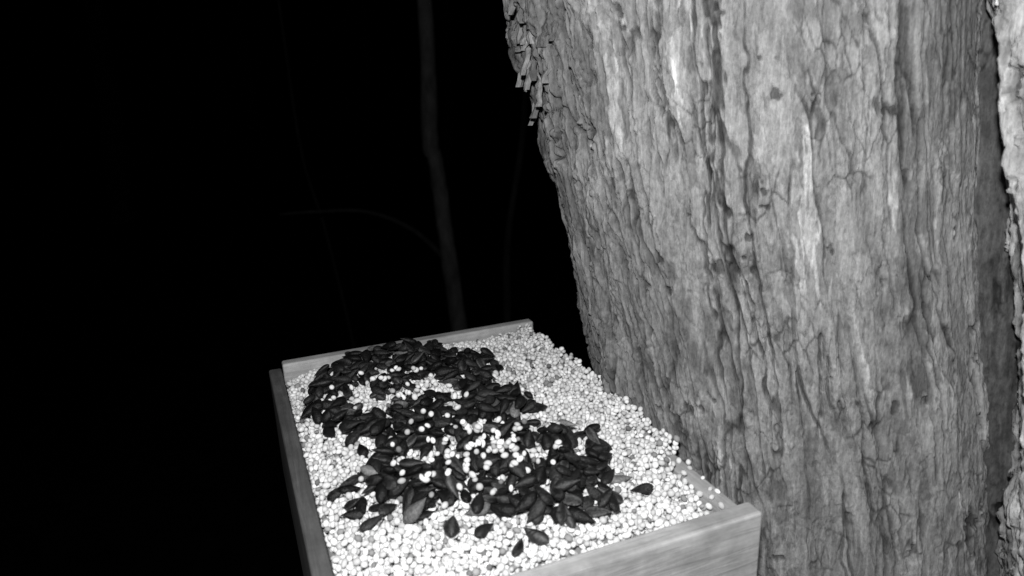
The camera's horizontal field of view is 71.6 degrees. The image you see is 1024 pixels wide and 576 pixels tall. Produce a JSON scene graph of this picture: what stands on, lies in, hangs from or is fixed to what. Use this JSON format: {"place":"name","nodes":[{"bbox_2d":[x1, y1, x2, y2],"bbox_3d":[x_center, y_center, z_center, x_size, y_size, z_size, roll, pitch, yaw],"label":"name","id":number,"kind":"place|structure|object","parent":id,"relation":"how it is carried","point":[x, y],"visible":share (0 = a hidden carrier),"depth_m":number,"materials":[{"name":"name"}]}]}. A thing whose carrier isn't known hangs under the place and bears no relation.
{"place":"outdoors","nodes":[
{"label":"outdoors","id":0,"kind":"place"},
{"bbox_2d":[0,0,513,87],"label":"sky","id":1,"kind":"structure","parent":0,"point":[153,41],"materials":[{"name":"black"}]},
{"bbox_2d":[0,70,593,575],"bbox_3d":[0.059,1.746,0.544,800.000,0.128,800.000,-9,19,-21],"label":"ground","id":2,"kind":"structure","parent":0,"point":[164,336],"depth_m":6.49,"materials":[{"name":"black plant"}]},
{"bbox_2d":[16,0,456,223],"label":"distant trees","id":3,"kind":"object","parent":2,"relation":"on","point":[121,199],"visible":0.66,"depth_m":14.09,"materials":[{"name":"black plant"}]},
{"bbox_2d":[277,0,355,348],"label":"sapling","id":4,"kind":"object","parent":2,"relation":"on","point":[316,201],"visible":0.73,"depth_m":2.88,"materials":[{"name":"black plant"}]},
{"bbox_2d":[280,0,467,331],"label":"sapling","id":5,"kind":"object","parent":2,"relation":"on","point":[446,252],"visible":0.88,"depth_m":2.16,"materials":[{"name":"grey plant"}]},
{"bbox_2d":[502,83,528,322],"bbox_3d":[0.015,-0.528,2.567,0.199,3.121,0.065,-2,17,1],"label":"sapling","id":6,"kind":"object","parent":2,"relation":"on","point":[506,271],"visible":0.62,"depth_m":2.62,"materials":[{"name":"black plant"}]},
{"bbox_2d":[502,0,1023,575],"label":"tree","id":7,"kind":"object","parent":2,"relation":"on","point":[794,228],"visible":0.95,"depth_m":0.29,"materials":[{"name":"grey plant"}]},
{"bbox_2d":[269,319,761,575],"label":"bird feeder tray","id":8,"kind":"object","parent":7,"relation":"attached to","point":[717,541],"visible":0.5,"depth_m":0.26,"materials":[{"name":"grey wood"}]},
{"bbox_2d":[285,323,724,575],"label":"millet seeds","id":9,"kind":"object","parent":8,"relation":"in","point":[558,383],"visible":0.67,"depth_m":0.28,"materials":[{"name":"white food"}]},
{"bbox_2d":[300,338,653,556],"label":"sunflower seeds","id":10,"kind":"object","parent":9,"relation":"on","point":[571,472],"visible":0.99,"depth_m":0.29,"materials":[{"name":"black food"}]}
]}

